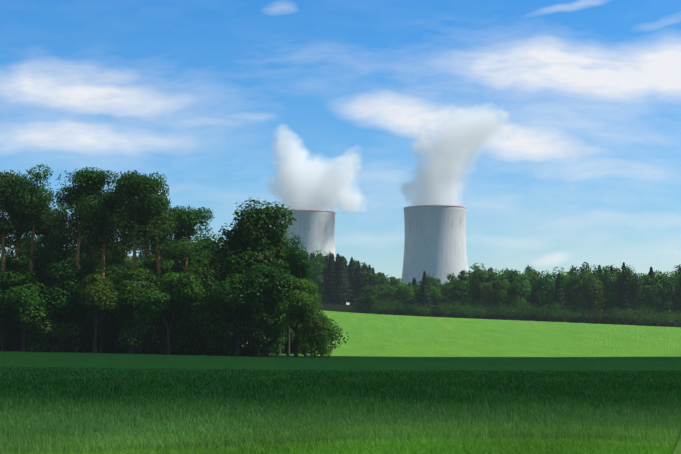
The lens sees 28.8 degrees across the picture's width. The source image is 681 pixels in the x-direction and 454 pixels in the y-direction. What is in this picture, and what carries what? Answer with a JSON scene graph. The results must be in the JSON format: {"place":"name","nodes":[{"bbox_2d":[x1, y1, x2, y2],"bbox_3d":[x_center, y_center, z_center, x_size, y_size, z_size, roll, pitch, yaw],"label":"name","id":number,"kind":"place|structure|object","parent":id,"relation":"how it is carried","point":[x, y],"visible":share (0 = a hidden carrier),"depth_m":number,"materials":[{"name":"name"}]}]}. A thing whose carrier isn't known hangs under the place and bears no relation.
{"place":"outdoors","nodes":[
{"label":"outdoors","id":0,"kind":"place"},
{"bbox_2d":[0,303,680,453],"bbox_3d":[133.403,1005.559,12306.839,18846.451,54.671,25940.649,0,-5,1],"label":"ground","id":1,"kind":"structure","parent":0,"point":[381,342],"depth_m":210.00,"materials":[{"name":"green plant"}]},
{"bbox_2d":[0,266,22,329],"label":"tree","id":2,"kind":"object","parent":1,"relation":"on","point":[2,289],"visible":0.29,"depth_m":192.23,"materials":[{"name":"green plant"}]},
{"bbox_2d":[0,250,28,348],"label":"tree","id":3,"kind":"object","parent":1,"relation":"on","point":[12,257],"visible":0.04,"depth_m":214.37,"materials":[{"name":"green plant"}]},
{"bbox_2d":[0,257,29,315],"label":"tree","id":4,"kind":"object","parent":1,"relation":"on","point":[15,264],"visible":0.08,"depth_m":208.53,"materials":[{"name":"green plant"}]},
{"bbox_2d":[0,199,37,348],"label":"tree","id":5,"kind":"object","parent":1,"relation":"on","point":[19,247],"visible":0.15,"depth_m":213.04,"materials":[{"name":"green plant"}]},
{"bbox_2d":[0,169,39,349],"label":"pine","id":6,"kind":"object","parent":1,"relation":"on","point":[7,183],"visible":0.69,"depth_m":198.57,"materials":[{"name":"green plant"}]},
{"bbox_2d":[0,269,56,350],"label":"tree","id":7,"kind":"object","parent":1,"relation":"on","point":[26,294],"visible":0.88,"depth_m":191.11,"materials":[{"name":"green plant"}]},
{"bbox_2d":[6,235,54,346],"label":"tree","id":8,"kind":"object","parent":1,"relation":"on","point":[27,252],"depth_m":221.22,"materials":[{"name":"green plant"}]},
{"bbox_2d":[3,163,76,350],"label":"pine","id":9,"kind":"object","parent":1,"relation":"on","point":[34,200],"visible":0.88,"depth_m":200.42,"materials":[{"name":"green plant"}]},
{"bbox_2d":[20,256,64,349],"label":"tree","id":10,"kind":"object","parent":1,"relation":"on","point":[38,270],"visible":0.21,"depth_m":203.96,"materials":[{"name":"green plant"}]},
{"bbox_2d":[28,201,72,349],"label":"tree","id":11,"kind":"object","parent":1,"relation":"on","point":[49,257],"visible":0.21,"depth_m":202.74,"materials":[{"name":"green plant"}]},
{"bbox_2d":[25,258,90,351],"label":"tree","id":12,"kind":"object","parent":1,"relation":"on","point":[62,280],"visible":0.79,"depth_m":193.22,"materials":[{"name":"green plant"}]},
{"bbox_2d":[35,319,83,351],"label":"bush","id":13,"kind":"object","parent":1,"relation":"on","point":[55,329],"visible":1,"depth_m":189.96,"materials":[{"name":"green plant"}]},
{"bbox_2d":[57,241,84,265],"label":"tree","id":14,"kind":"object","parent":1,"relation":"on","point":[71,255],"visible":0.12,"depth_m":228.81,"materials":[{"name":"green plant"}]},
{"bbox_2d":[40,167,117,351],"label":"pine","id":15,"kind":"object","parent":1,"relation":"on","point":[84,195],"visible":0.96,"depth_m":197.39,"materials":[{"name":"green plant"}]},
{"bbox_2d":[55,250,107,350],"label":"tree","id":16,"kind":"object","parent":1,"relation":"on","point":[94,266],"visible":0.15,"depth_m":207.15,"materials":[{"name":"green plant"}]},
{"bbox_2d":[57,189,134,351],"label":"pine","id":17,"kind":"object","parent":1,"relation":"on","point":[108,236],"visible":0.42,"depth_m":203.09,"materials":[{"name":"green plant"}]},
{"bbox_2d":[71,211,132,349],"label":"pine","id":18,"kind":"object","parent":1,"relation":"on","point":[110,251],"visible":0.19,"depth_m":215.00,"materials":[{"name":"green plant"}]},
{"bbox_2d":[75,273,130,352],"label":"tree","id":19,"kind":"object","parent":1,"relation":"on","point":[97,295],"visible":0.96,"depth_m":190.82,"materials":[{"name":"green plant"}]},
{"bbox_2d":[89,239,140,340],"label":"tree","id":20,"kind":"object","parent":1,"relation":"on","point":[124,258],"visible":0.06,"depth_m":224.95,"materials":[{"name":"green plant"}]},
{"bbox_2d":[83,258,147,351],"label":"tree","id":21,"kind":"object","parent":1,"relation":"on","point":[112,268],"visible":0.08,"depth_m":206.66,"materials":[{"name":"green plant"}]},
{"bbox_2d":[89,266,163,352],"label":"tree","id":22,"kind":"object","parent":1,"relation":"on","point":[133,285],"visible":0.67,"depth_m":192.90,"materials":[{"name":"green plant"}]},
{"bbox_2d":[114,320,159,353],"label":"bush","id":23,"kind":"object","parent":1,"relation":"on","point":[134,334],"visible":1,"depth_m":188.96,"materials":[{"name":"green plant"}]},
{"bbox_2d":[103,169,177,352],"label":"pine","id":24,"kind":"object","parent":1,"relation":"on","point":[125,183],"visible":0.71,"depth_m":196.28,"materials":[{"name":"green plant"}]},
{"bbox_2d":[115,221,169,349],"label":"pine","id":25,"kind":"object","parent":1,"relation":"on","point":[146,251],"visible":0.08,"depth_m":212.54,"materials":[{"name":"green plant"}]},
{"bbox_2d":[136,256,182,351],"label":"tree","id":26,"kind":"object","parent":1,"relation":"on","point":[148,264],"visible":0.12,"depth_m":205.65,"materials":[{"name":"green plant"}]},
{"bbox_2d":[122,172,201,352],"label":"pine","id":27,"kind":"object","parent":1,"relation":"on","point":[180,248],"visible":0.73,"depth_m":197.01,"materials":[{"name":"green plant"}]},
{"bbox_2d":[131,272,204,353],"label":"tree","id":28,"kind":"object","parent":1,"relation":"on","point":[156,302],"visible":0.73,"depth_m":189.81,"materials":[{"name":"green plant"}]},
{"bbox_2d":[151,205,220,353],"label":"pine","id":29,"kind":"object","parent":1,"relation":"on","point":[187,218],"visible":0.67,"depth_m":201.34,"materials":[{"name":"green plant"}]},
{"bbox_2d":[167,251,210,352],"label":"tree","id":30,"kind":"object","parent":1,"relation":"on","point":[176,269],"visible":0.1,"depth_m":203.65,"materials":[{"name":"green plant"}]},
{"bbox_2d":[168,259,236,355],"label":"tree","id":31,"kind":"object","parent":1,"relation":"on","point":[204,310],"visible":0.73,"depth_m":190.24,"materials":[{"name":"green plant"}]},
{"bbox_2d":[195,231,220,351],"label":"tree","id":32,"kind":"object","parent":1,"relation":"on","point":[208,238],"visible":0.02,"depth_m":221.01,"materials":[{"name":"green plant"}]},
{"bbox_2d":[203,235,246,353],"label":"tree","id":33,"kind":"object","parent":1,"relation":"on","point":[223,242],"visible":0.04,"depth_m":204.45,"materials":[{"name":"green plant"}]},
{"bbox_2d":[202,321,251,355],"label":"bush","id":34,"kind":"object","parent":1,"relation":"on","point":[232,332],"visible":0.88,"depth_m":188.79,"materials":[{"name":"green plant"}]},
{"bbox_2d":[209,273,262,355],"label":"tree","id":35,"kind":"object","parent":1,"relation":"on","point":[234,294],"visible":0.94,"depth_m":188.35,"materials":[{"name":"green plant"}]},
{"bbox_2d":[206,197,296,354],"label":"linden","id":36,"kind":"object","parent":1,"relation":"on","point":[251,240],"visible":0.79,"depth_m":196.67,"materials":[{"name":"green plant"}]},
{"bbox_2d":[244,322,281,356],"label":"bush","id":37,"kind":"object","parent":1,"relation":"on","point":[269,338],"visible":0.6,"depth_m":186.30,"materials":[{"name":"green plant"}]},
{"bbox_2d":[234,263,299,355],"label":"tree","id":38,"kind":"object","parent":1,"relation":"on","point":[265,281],"visible":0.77,"depth_m":188.23,"materials":[{"name":"green plant"}]},
{"bbox_2d":[261,229,293,353],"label":"tree","id":39,"kind":"object","parent":1,"relation":"on","point":[284,248],"visible":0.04,"depth_m":201.84,"materials":[{"name":"green plant"}]},
{"bbox_2d":[270,263,304,355],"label":"tree","id":40,"kind":"object","parent":1,"relation":"on","point":[292,272],"visible":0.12,"depth_m":196.86,"materials":[{"name":"green plant"}]},
{"bbox_2d":[267,278,321,356],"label":"tree","id":41,"kind":"object","parent":1,"relation":"on","point":[285,313],"visible":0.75,"depth_m":186.52,"materials":[{"name":"green plant"}]},
{"bbox_2d":[284,234,315,355],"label":"tree","id":42,"kind":"object","parent":1,"relation":"on","point":[296,258],"visible":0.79,"depth_m":195.51,"materials":[{"name":"green plant"}]},
{"bbox_2d":[281,294,318,352],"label":"tree","id":43,"kind":"object","parent":1,"relation":"on","point":[291,345],"depth_m":217.47,"materials":[{"name":"green plant"}]},
{"bbox_2d":[276,210,335,302],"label":"cooling tower","id":44,"kind":"structure","parent":1,"relation":"on","point":[314,230],"depth_m":1783.37,"materials":[{"name":"concrete"}]},
{"bbox_2d":[294,297,333,357],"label":"tree","id":45,"kind":"object","parent":1,"relation":"on","point":[314,321],"visible":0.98,"depth_m":185.84,"materials":[{"name":"green plant"}]},
{"bbox_2d":[283,322,349,353],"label":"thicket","id":46,"kind":"object","parent":1,"relation":"on","point":[333,338],"visible":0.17,"depth_m":210.23,"materials":[{"name":"green plant"}]},
{"bbox_2d":[294,325,343,356],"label":"bush","id":47,"kind":"object","parent":1,"relation":"on","point":[332,334],"visible":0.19,"depth_m":188.77,"materials":[{"name":"green plant"}]},
{"bbox_2d":[312,254,326,302],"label":"tree","id":48,"kind":"object","parent":1,"relation":"on","point":[318,278],"visible":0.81,"depth_m":633.95,"materials":[{"name":"green plant"}]},
{"bbox_2d":[318,259,334,301],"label":"spruce","id":49,"kind":"object","parent":1,"relation":"on","point":[324,269],"visible":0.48,"depth_m":635.84,"materials":[{"name":"green plant"}]},
{"bbox_2d":[321,259,344,303],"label":"spruce","id":50,"kind":"object","parent":1,"relation":"on","point":[331,267],"visible":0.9,"depth_m":633.93,"materials":[{"name":"green plant"}]},
{"bbox_2d":[326,253,346,303],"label":"spruce","id":51,"kind":"object","parent":1,"relation":"on","point":[337,260],"visible":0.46,"depth_m":638.69,"materials":[{"name":"green plant"}]},
{"bbox_2d":[0,366,680,453],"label":"crop blades","id":52,"kind":"object","parent":1,"relation":"on","point":[107,427],"visible":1,"depth_m":45.70,"materials":[{"name":"green plant"}]},
{"bbox_2d":[330,259,353,303],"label":"spruce","id":53,"kind":"object","parent":1,"relation":"on","point":[340,273],"visible":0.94,"depth_m":633.79,"materials":[{"name":"green plant"}]},
{"bbox_2d":[333,257,352,304],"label":"spruce","id":54,"kind":"object","parent":1,"relation":"on","point":[345,277],"visible":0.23,"depth_m":635.45,"materials":[{"name":"green plant"}]},
{"bbox_2d":[340,261,359,304],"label":"spruce","id":55,"kind":"object","parent":1,"relation":"on","point":[350,271],"visible":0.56,"depth_m":640.77,"materials":[{"name":"green plant"}]},
{"bbox_2d":[347,268,362,301],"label":"spruce","id":56,"kind":"object","parent":1,"relation":"on","point":[356,277],"visible":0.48,"depth_m":639.93,"materials":[{"name":"green plant"}]},
{"bbox_2d":[349,265,363,300],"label":"spruce","id":57,"kind":"object","parent":1,"relation":"on","point":[359,271],"visible":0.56,"depth_m":640.94,"materials":[{"name":"green plant"}]},
{"bbox_2d":[351,296,372,313],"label":"bush","id":58,"kind":"object","parent":1,"relation":"on","point":[360,303],"visible":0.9,"depth_m":556.30,"materials":[{"name":"green plant"}]},
{"bbox_2d":[363,285,383,313],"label":"tree","id":59,"kind":"object","parent":1,"relation":"on","point":[373,293],"visible":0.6,"depth_m":555.43,"materials":[{"name":"green plant"}]},
{"bbox_2d":[372,277,388,287],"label":"tree","id":60,"kind":"object","parent":1,"relation":"on","point":[383,282],"visible":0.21,"depth_m":632.39,"materials":[{"name":"green plant"}]},
{"bbox_2d":[382,287,400,314],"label":"tree","id":61,"kind":"object","parent":1,"relation":"on","point":[391,293],"visible":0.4,"depth_m":553.20,"materials":[{"name":"green plant"}]},
{"bbox_2d":[391,286,416,315],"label":"tree","id":62,"kind":"object","parent":1,"relation":"on","point":[404,296],"visible":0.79,"depth_m":547.76,"materials":[{"name":"green plant"}]},
{"bbox_2d":[395,301,427,315],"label":"bush","id":63,"kind":"object","parent":1,"relation":"on","point":[414,306],"visible":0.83,"depth_m":537.73,"materials":[{"name":"green plant"}]},
{"bbox_2d":[415,271,435,316],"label":"tall spruce","id":64,"kind":"object","parent":1,"relation":"on","point":[424,290],"visible":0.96,"depth_m":545.17,"materials":[{"name":"green plant"}]},
{"bbox_2d":[422,287,444,316],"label":"tree","id":65,"kind":"object","parent":1,"relation":"on","point":[436,296],"visible":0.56,"depth_m":550.94,"materials":[{"name":"green plant"}]},
{"bbox_2d":[401,205,467,284],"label":"cooling tower","id":66,"kind":"structure","parent":1,"relation":"on","point":[435,240],"depth_m":1718.27,"materials":[{"name":"concrete"}]},
{"bbox_2d":[438,284,461,316],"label":"tree","id":67,"kind":"object","parent":1,"relation":"on","point":[447,292],"visible":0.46,"depth_m":553.30,"materials":[{"name":"green plant"}]},
{"bbox_2d":[447,280,469,317],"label":"tree","id":68,"kind":"object","parent":1,"relation":"on","point":[459,288],"visible":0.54,"depth_m":553.35,"materials":[{"name":"green plant"}]},
{"bbox_2d":[455,271,467,317],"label":"tree","id":69,"kind":"object","parent":1,"relation":"on","point":[463,278],"visible":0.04,"depth_m":569.41,"materials":[{"name":"green plant"}]},
{"bbox_2d":[456,281,474,317],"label":"tree","id":70,"kind":"object","parent":1,"relation":"on","point":[464,298],"visible":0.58,"depth_m":553.99,"materials":[{"name":"green plant"}]},
{"bbox_2d":[467,279,480,307],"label":"tree","id":71,"kind":"object","parent":1,"relation":"on","point":[475,298],"visible":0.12,"depth_m":556.81,"materials":[{"name":"green plant"}]},
{"bbox_2d":[468,265,484,318],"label":"tree","id":72,"kind":"object","parent":1,"relation":"on","point":[476,279],"visible":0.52,"depth_m":557.75,"materials":[{"name":"green plant"}]},
{"bbox_2d":[478,273,495,318],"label":"tree","id":73,"kind":"object","parent":1,"relation":"on","point":[486,292],"visible":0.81,"depth_m":552.53,"materials":[{"name":"green plant"}]},
{"bbox_2d":[480,272,498,319],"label":"tree","id":74,"kind":"object","parent":1,"relation":"on","point":[490,280],"visible":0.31,"depth_m":555.91,"materials":[{"name":"green plant"}]},
{"bbox_2d":[494,274,512,319],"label":"tree","id":75,"kind":"object","parent":1,"relation":"on","point":[500,286],"visible":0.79,"depth_m":551.58,"materials":[{"name":"green plant"}]},
{"bbox_2d":[503,272,530,319],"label":"tree","id":76,"kind":"object","parent":1,"relation":"on","point":[521,287],"visible":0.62,"depth_m":549.71,"materials":[{"name":"green plant"}]},
{"bbox_2d":[512,302,537,320],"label":"bush","id":77,"kind":"object","parent":1,"relation":"on","point":[524,308],"visible":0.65,"depth_m":544.06,"materials":[{"name":"green plant"}]},
{"bbox_2d":[521,275,533,320],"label":"tree","id":78,"kind":"object","parent":1,"relation":"on","point":[529,298],"visible":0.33,"depth_m":555.50,"materials":[{"name":"green plant"}]},
{"bbox_2d":[526,269,537,319],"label":"tree","id":79,"kind":"object","parent":1,"relation":"on","point":[532,277],"visible":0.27,"depth_m":567.87,"materials":[{"name":"green plant"}]},
{"bbox_2d":[530,282,544,320],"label":"tree","id":80,"kind":"object","parent":1,"relation":"on","point":[536,305],"visible":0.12,"depth_m":557.10,"materials":[{"name":"green plant"}]},
{"bbox_2d":[530,276,551,307],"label":"tree","id":81,"kind":"object","parent":1,"relation":"on","point":[537,286],"visible":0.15,"depth_m":557.33,"materials":[{"name":"green plant"}]},
{"bbox_2d":[532,272,561,321],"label":"tree","id":82,"kind":"object","parent":1,"relation":"on","point":[543,295],"visible":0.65,"depth_m":554.40,"materials":[{"name":"green plant"}]},
{"bbox_2d":[538,307,563,320],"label":"bush","id":83,"kind":"object","parent":1,"relation":"on","point":[546,313],"visible":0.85,"depth_m":543.45,"materials":[{"name":"green plant"}]},
{"bbox_2d":[539,302,562,321],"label":"bush","id":84,"kind":"object","parent":1,"relation":"on","point":[550,310],"visible":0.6,"depth_m":545.64,"materials":[{"name":"green plant"}]},
{"bbox_2d":[544,288,561,321],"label":"tree","id":85,"kind":"object","parent":1,"relation":"on","point":[553,301],"visible":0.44,"depth_m":551.72,"materials":[{"name":"green plant"}]},
{"bbox_2d":[552,274,568,319],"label":"spruce","id":86,"kind":"object","parent":1,"relation":"on","point":[559,297],"visible":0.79,"depth_m":551.76,"materials":[{"name":"green plant"}]},
{"bbox_2d":[555,271,571,321],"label":"tree","id":87,"kind":"object","parent":1,"relation":"on","point":[565,286],"visible":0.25,"depth_m":560.44,"materials":[{"name":"green plant"}]},
{"bbox_2d":[556,308,579,321],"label":"bush","id":88,"kind":"object","parent":1,"relation":"on","point":[577,314],"visible":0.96,"depth_m":539.52,"materials":[{"name":"green plant"}]},
{"bbox_2d":[563,274,578,321],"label":"tree","id":89,"kind":"object","parent":1,"relation":"on","point":[570,283],"visible":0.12,"depth_m":559.00,"materials":[{"name":"green plant"}]},
{"bbox_2d":[568,276,583,312],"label":"tree","id":90,"kind":"object","parent":1,"relation":"on","point":[576,303],"visible":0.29,"depth_m":555.59,"materials":[{"name":"green plant"}]},
{"bbox_2d":[567,275,585,322],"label":"tree","id":91,"kind":"object","parent":1,"relation":"on","point":[575,295],"visible":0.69,"depth_m":553.97,"materials":[{"name":"green plant"}]},
{"bbox_2d":[575,270,604,322],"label":"tree","id":92,"kind":"object","parent":1,"relation":"on","point":[591,287],"visible":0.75,"depth_m":553.08,"materials":[{"name":"green plant"}]},
{"bbox_2d":[589,276,605,323],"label":"tree","id":93,"kind":"object","parent":1,"relation":"on","point":[596,321],"visible":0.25,"depth_m":556.71,"materials":[{"name":"green plant"}]},
{"bbox_2d":[592,267,607,323],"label":"tree","id":94,"kind":"object","parent":1,"relation":"on","point":[601,277],"visible":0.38,"depth_m":557.85,"materials":[{"name":"green plant"}]},
{"bbox_2d":[601,270,619,323],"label":"tree","id":95,"kind":"object","parent":1,"relation":"on","point":[611,299],"visible":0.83,"depth_m":555.71,"materials":[{"name":"green plant"}]},
{"bbox_2d":[604,273,622,324],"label":"tree","id":96,"kind":"object","parent":1,"relation":"on","point":[616,278],"visible":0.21,"depth_m":558.63,"materials":[{"name":"green plant"}]},
{"bbox_2d":[615,265,633,324],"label":"tree","id":97,"kind":"object","parent":1,"relation":"on","point":[621,276],"visible":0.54,"depth_m":555.00,"materials":[{"name":"green plant"}]},
{"bbox_2d":[617,275,631,323],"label":"spruce","id":98,"kind":"object","parent":1,"relation":"on","point":[624,284],"visible":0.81,"depth_m":553.21,"materials":[{"name":"green plant"}]},
{"bbox_2d":[608,306,643,324],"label":"bush","id":99,"kind":"object","parent":1,"relation":"on","point":[632,313],"visible":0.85,"depth_m":541.67,"materials":[{"name":"green plant"}]},
{"bbox_2d":[626,273,642,324],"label":"tree","id":100,"kind":"object","parent":1,"relation":"on","point":[635,286],"visible":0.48,"depth_m":554.21,"materials":[{"name":"green plant"}]},
{"bbox_2d":[628,282,647,324],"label":"tree","id":101,"kind":"object","parent":1,"relation":"on","point":[639,296],"visible":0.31,"depth_m":554.98,"materials":[{"name":"green plant"}]},
{"bbox_2d":[626,305,655,325],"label":"bush","id":102,"kind":"object","parent":1,"relation":"on","point":[642,312],"visible":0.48,"depth_m":544.95,"materials":[{"name":"green plant"}]},
{"bbox_2d":[630,278,652,325],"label":"tree","id":103,"kind":"object","parent":1,"relation":"on","point":[643,305],"visible":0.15,"depth_m":553.71,"materials":[{"name":"green plant"}]},
{"bbox_2d":[641,275,658,325],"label":"tree","id":104,"kind":"object","parent":1,"relation":"on","point":[650,293],"visible":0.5,"depth_m":555.15,"materials":[{"name":"green plant"}]},
{"bbox_2d":[641,280,660,325],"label":"tree","id":105,"kind":"object","parent":1,"relation":"on","point":[657,308],"visible":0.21,"depth_m":555.87,"materials":[{"name":"green plant"}]},
{"bbox_2d":[639,310,676,325],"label":"bush","id":106,"kind":"object","parent":1,"relation":"on","point":[656,316],"visible":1,"depth_m":528.18,"materials":[{"name":"green plant"}]},
{"bbox_2d":[652,272,671,326],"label":"tree","id":107,"kind":"object","parent":1,"relation":"on","point":[661,279],"visible":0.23,"depth_m":557.17,"materials":[{"name":"green plant"}]},
{"bbox_2d":[646,274,678,326],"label":"tree","id":108,"kind":"object","parent":1,"relation":"on","point":[657,289],"visible":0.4,"depth_m":554.51,"materials":[{"name":"green plant"}]},
{"bbox_2d":[658,273,680,326],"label":"tree","id":109,"kind":"object","parent":1,"relation":"on","point":[669,304],"visible":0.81,"depth_m":554.81,"materials":[{"name":"green plant"}]},
{"bbox_2d":[0,0,680,304],"label":"sky","id":110,"kind":"structure","parent":0,"point":[555,125],"materials":[{"name":"blue"}]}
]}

